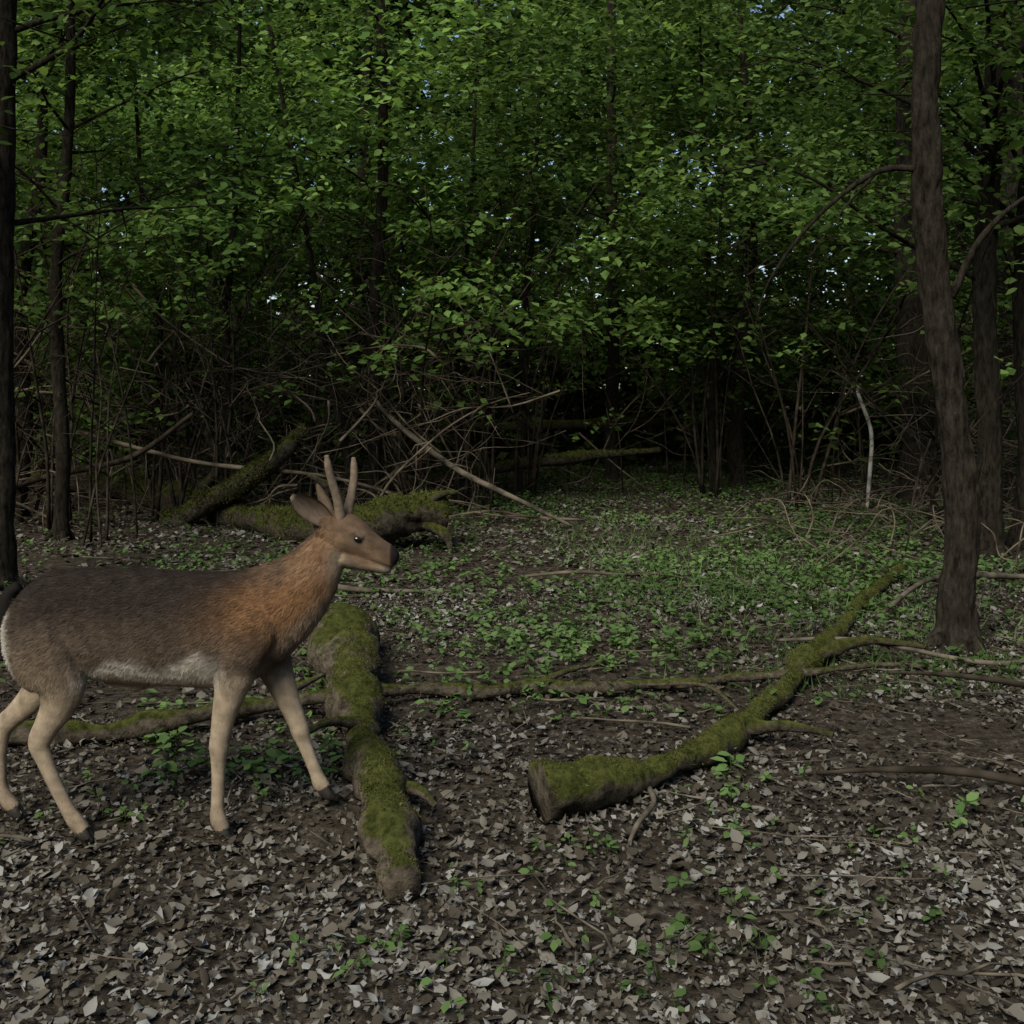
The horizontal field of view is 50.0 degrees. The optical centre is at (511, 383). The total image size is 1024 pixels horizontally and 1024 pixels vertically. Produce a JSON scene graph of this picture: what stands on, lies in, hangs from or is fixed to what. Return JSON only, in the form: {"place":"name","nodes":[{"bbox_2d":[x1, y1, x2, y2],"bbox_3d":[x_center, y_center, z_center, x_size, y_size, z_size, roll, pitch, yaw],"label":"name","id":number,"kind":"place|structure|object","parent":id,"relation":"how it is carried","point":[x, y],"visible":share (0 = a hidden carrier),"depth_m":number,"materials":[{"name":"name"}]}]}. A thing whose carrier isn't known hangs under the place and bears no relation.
{"place":"outdoors","nodes":[
{"label":"outdoors","id":0,"kind":"place"},
{"bbox_2d":[15,0,976,393],"label":"sky","id":1,"kind":"structure","parent":0,"point":[760,6],"materials":[{"name":"white"}]},
{"bbox_2d":[0,397,1023,1023],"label":"forest floor ground","id":2,"kind":"structure","parent":0,"point":[974,727],"depth_m":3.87,"materials":[{"name":"plant"}]},
{"bbox_2d":[17,412,193,488],"bbox_3d":[-4.702,0.856,11.489,3.185,1.150,0.092,0,0,19],"label":"fallen pole branch","id":3,"kind":"object","parent":2,"relation":"on","point":[124,459],"visible":0.78,"depth_m":11.21,"materials":[{"name":"brown wood"}]},
{"bbox_2d":[13,0,225,518],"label":"forest tree","id":4,"kind":"object","parent":2,"relation":"on","point":[26,264],"visible":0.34,"depth_m":12.32,"materials":[{"name":"green plant"}]},
{"bbox_2d":[0,0,306,592],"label":"forest tree","id":5,"kind":"object","parent":2,"relation":"on","point":[10,74],"visible":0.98,"depth_m":7.97,"materials":[{"name":"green plant"}]},
{"bbox_2d":[15,0,305,486],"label":"forest tree","id":6,"kind":"object","parent":2,"relation":"on","point":[266,173],"visible":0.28,"depth_m":12.87,"materials":[{"name":"green plant"}]},
{"bbox_2d":[15,0,317,541],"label":"forest tree","id":7,"kind":"object","parent":2,"relation":"on","point":[61,525],"visible":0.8,"depth_m":10.65,"materials":[{"name":"green plant"}]},
{"bbox_2d":[0,455,399,842],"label":"fallow deer","id":8,"kind":"object","parent":2,"relation":"on","point":[229,636],"visible":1,"depth_m":3.59},
{"bbox_2d":[105,0,353,482],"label":"forest tree","id":9,"kind":"object","parent":2,"relation":"on","point":[229,282],"visible":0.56,"depth_m":12.56,"materials":[{"name":"green plant"}]},
{"bbox_2d":[160,423,310,525],"bbox_3d":[-2.892,0.998,11.286,1.692,1.220,0.480,0,0,19],"label":"leaning mossy log","id":10,"kind":"object","parent":2,"relation":"on","point":[247,478],"visible":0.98,"depth_m":11.10,"materials":[{"name":"green plant"}]},
{"bbox_2d":[29,430,456,549],"bbox_3d":[-4.084,1.031,12.592,9.036,1.080,1.260,0,0,42],"label":"fallen tree trunk","id":11,"kind":"object","parent":2,"relation":"on","point":[391,518],"visible":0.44,"depth_m":10.15,"materials":[{"name":"green plant"}]},
{"bbox_2d":[78,430,452,514],"bbox_3d":[-2.554,0.898,11.165,3.930,0.836,0.107,0,0,6],"label":"fallen pole branch","id":12,"kind":"object","parent":2,"relation":"on","point":[204,463],"visible":0.65,"depth_m":11.17,"materials":[{"name":"brown wood"}]},
{"bbox_2d":[197,455,417,494],"bbox_3d":[-2.687,1.222,14.402,3.039,0.566,0.460,0,0,-3],"label":"mossy far log","id":13,"kind":"object","parent":2,"relation":"on","point":[363,480],"visible":0.16,"depth_m":14.33,"materials":[{"name":"green plant"}]},
{"bbox_2d":[168,0,479,504],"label":"forest tree","id":14,"kind":"object","parent":2,"relation":"on","point":[339,418],"visible":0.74,"depth_m":12.14,"materials":[{"name":"green plant"}]},
{"bbox_2d":[216,569,455,592],"bbox_3d":[-1.618,1.422,7.894,2.439,0.137,0.246,0,0,10],"label":"fallen branch","id":15,"kind":"object","parent":2,"relation":"on","point":[353,588],"visible":0.3,"depth_m":7.70,"materials":[{"name":"brown wood"}]},
{"bbox_2d":[162,0,563,501],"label":"forest tree","id":16,"kind":"object","parent":2,"relation":"on","point":[376,238],"visible":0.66,"depth_m":12.54,"materials":[{"name":"green plant"}]},
{"bbox_2d":[307,602,436,902],"bbox_3d":[-0.663,1.347,4.647,0.438,0.388,2.992,0,0,-11],"label":"mossy fallen log","id":17,"kind":"object","parent":2,"relation":"on","point":[343,650],"visible":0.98,"depth_m":4.08,"materials":[{"name":"green plant"}]},
{"bbox_2d":[370,392,571,526],"bbox_3d":[-0.450,0.786,11.487,2.169,1.396,0.112,0,0,9],"label":"fallen pole branch","id":18,"kind":"object","parent":2,"relation":"on","point":[438,456],"visible":0.89,"depth_m":11.46,"materials":[{"name":"brown wood"}]},
{"bbox_2d":[360,0,651,505],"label":"forest tree","id":19,"kind":"object","parent":2,"relation":"on","point":[519,168],"visible":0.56,"depth_m":13.64,"materials":[{"name":"green plant"}]},
{"bbox_2d":[0,451,1023,1021],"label":"woodland herbs","id":20,"kind":"object","parent":2,"relation":"on","point":[282,755],"visible":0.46,"depth_m":7.04,"materials":[{"name":"green plant"}]},
{"bbox_2d":[0,499,1023,1023],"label":"fallen twigs","id":21,"kind":"object","parent":2,"relation":"on","point":[826,929],"depth_m":4.81,"materials":[{"name":"brown wood"}]},
{"bbox_2d":[14,56,1023,555],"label":"sapling thicket","id":22,"kind":"object","parent":2,"relation":"on","point":[212,392],"visible":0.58,"depth_m":12.36,"materials":[{"name":"brown plant"}]},
{"bbox_2d":[14,212,1023,571],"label":"tangled brushwood","id":23,"kind":"object","parent":2,"relation":"on","point":[290,486],"visible":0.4,"depth_m":12.16,"materials":[{"name":"brown wood"}]},
{"bbox_2d":[15,461,1023,699],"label":"woodland grass","id":24,"kind":"structure","parent":2,"relation":"on","point":[834,659],"depth_m":8.37,"materials":[{"name":"green plant"}]},
{"bbox_2d":[72,0,966,473],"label":"distant tree trunks","id":25,"kind":"object","parent":2,"relation":"on","point":[358,278],"visible":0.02,"depth_m":17.99,"materials":[{"name":"brown plant"}]},
{"bbox_2d":[15,0,985,198],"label":"forest canopy foliage","id":26,"kind":"object","parent":25,"relation":"attached to","point":[517,22],"visible":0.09,"depth_m":20.05,"materials":[{"name":"green plant"}]},
{"bbox_2d":[14,0,1000,469],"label":"distant forest foliage","id":27,"kind":"object","parent":25,"relation":"attached to","point":[674,438],"visible":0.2,"depth_m":20.90,"materials":[{"name":"green plant"}]},
{"bbox_2d":[13,0,1023,500],"bbox_3d":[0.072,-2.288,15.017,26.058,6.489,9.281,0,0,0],"label":"understory foliage","id":28,"kind":"object","parent":25,"relation":"attached to","point":[668,192],"visible":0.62,"depth_m":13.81,"materials":[{"name":"green plant"}]},
{"bbox_2d":[376,0,681,495],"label":"forest tree","id":29,"kind":"object","parent":2,"relation":"on","point":[531,241],"visible":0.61,"depth_m":14.55,"materials":[{"name":"green plant"}]},
{"bbox_2d":[411,447,659,487],"bbox_3d":[0.198,1.154,14.658,3.672,0.647,0.346,0,0,-4],"label":"mossy far log","id":30,"kind":"object","parent":2,"relation":"on","point":[568,457],"visible":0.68,"depth_m":14.59,"materials":[{"name":"green plant"}]},
{"bbox_2d":[383,417,708,433],"bbox_3d":[0.508,0.665,17.671,5.432,0.268,0.331,0,0,-5],"label":"mossy far log","id":31,"kind":"object","parent":2,"relation":"on","point":[639,422],"visible":0.41,"depth_m":17.60,"materials":[{"name":"green plant"}]},
{"bbox_2d":[525,569,696,576],"bbox_3d":[0.823,1.442,8.436,1.438,0.075,0.249,0,0,-12],"label":"fallen branch","id":32,"kind":"object","parent":2,"relation":"on","point":[583,572],"visible":0.81,"depth_m":8.32,"materials":[{"name":"brown wood"}]},
{"bbox_2d":[460,0,805,482],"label":"forest tree","id":33,"kind":"object","parent":2,"relation":"on","point":[611,471],"visible":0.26,"depth_m":16.42,"materials":[{"name":"green plant"}]},
{"bbox_2d":[628,786,656,842],"bbox_3d":[0.461,1.463,3.770,0.061,0.047,0.470,0,0,14],"label":"fallen branch","id":34,"kind":"object","parent":2,"relation":"on","point":[645,814],"visible":1,"depth_m":3.70,"materials":[{"name":"brown wood"}]},
{"bbox_2d":[564,0,858,493],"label":"forest tree","id":35,"kind":"object","parent":2,"relation":"on","point":[711,414],"visible":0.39,"depth_m":14.86,"materials":[{"name":"green plant"}]},
{"bbox_2d":[527,564,924,823],"bbox_3d":[1.864,1.415,6.053,0.793,0.235,5.827,0,0,32],"label":"mossy fallen log","id":36,"kind":"object","parent":2,"relation":"on","point":[584,785],"visible":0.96,"depth_m":4.25,"materials":[{"name":"green plant"}]},
{"bbox_2d":[614,0,894,490],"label":"forest tree","id":37,"kind":"object","parent":2,"relation":"on","point":[735,455],"visible":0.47,"depth_m":15.44,"materials":[{"name":"green plant"}]},
{"bbox_2d":[647,0,1023,560],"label":"forest tree","id":38,"kind":"object","parent":2,"relation":"on","point":[992,93],"visible":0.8,"depth_m":9.49,"materials":[{"name":"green plant"}]},
{"bbox_2d":[682,0,1022,503],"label":"forest tree","id":39,"kind":"object","parent":2,"relation":"on","point":[901,108],"visible":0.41,"depth_m":13.83,"materials":[{"name":"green plant"}]},
{"bbox_2d":[856,384,873,507],"bbox_3d":[4.179,0.759,13.000,0.210,1.525,0.052,0,0,0],"label":"bleached bent branch","id":40,"kind":"object","parent":2,"relation":"on","point":[870,461],"visible":0.72,"depth_m":12.98,"materials":[{"name":"grey wood"}]},
{"bbox_2d":[747,0,1023,552],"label":"forest tree","id":41,"kind":"object","parent":2,"relation":"on","point":[1016,290],"visible":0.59,"depth_m":10.04,"materials":[{"name":"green plant"}]},
{"bbox_2d":[755,0,1023,659],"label":"forest tree","id":42,"kind":"object","parent":2,"relation":"on","point":[957,619],"visible":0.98,"depth_m":6.24,"materials":[{"name":"brown plant"}]},
{"bbox_2d":[773,637,1023,665],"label":"fallen branch","id":43,"kind":"object","parent":2,"relation":"on","point":[952,657],"visible":0.7,"depth_m":5.80,"materials":[{"name":"brown wood"}]},
{"bbox_2d":[816,766,1023,786],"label":"fallen branch","id":44,"kind":"object","parent":2,"relation":"on","point":[982,774],"visible":1,"depth_m":4.04,"materials":[{"name":"brown wood"}]},
{"bbox_2d":[824,0,1023,497],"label":"forest tree","id":45,"kind":"object","parent":2,"relation":"on","point":[1013,82],"visible":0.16,"depth_m":14.87,"materials":[{"name":"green plant"}]},
{"bbox_2d":[876,572,1023,617],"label":"fallen branch","id":46,"kind":"object","parent":2,"relation":"on","point":[913,587],"visible":0.62,"depth_m":7.59,"materials":[{"name":"brown wood"}]},
{"bbox_2d":[883,671,1023,687],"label":"fallen branch","id":47,"kind":"object","parent":2,"relation":"on","point":[1015,683],"visible":1,"depth_m":5.14,"materials":[{"name":"brown wood"}]}
]}

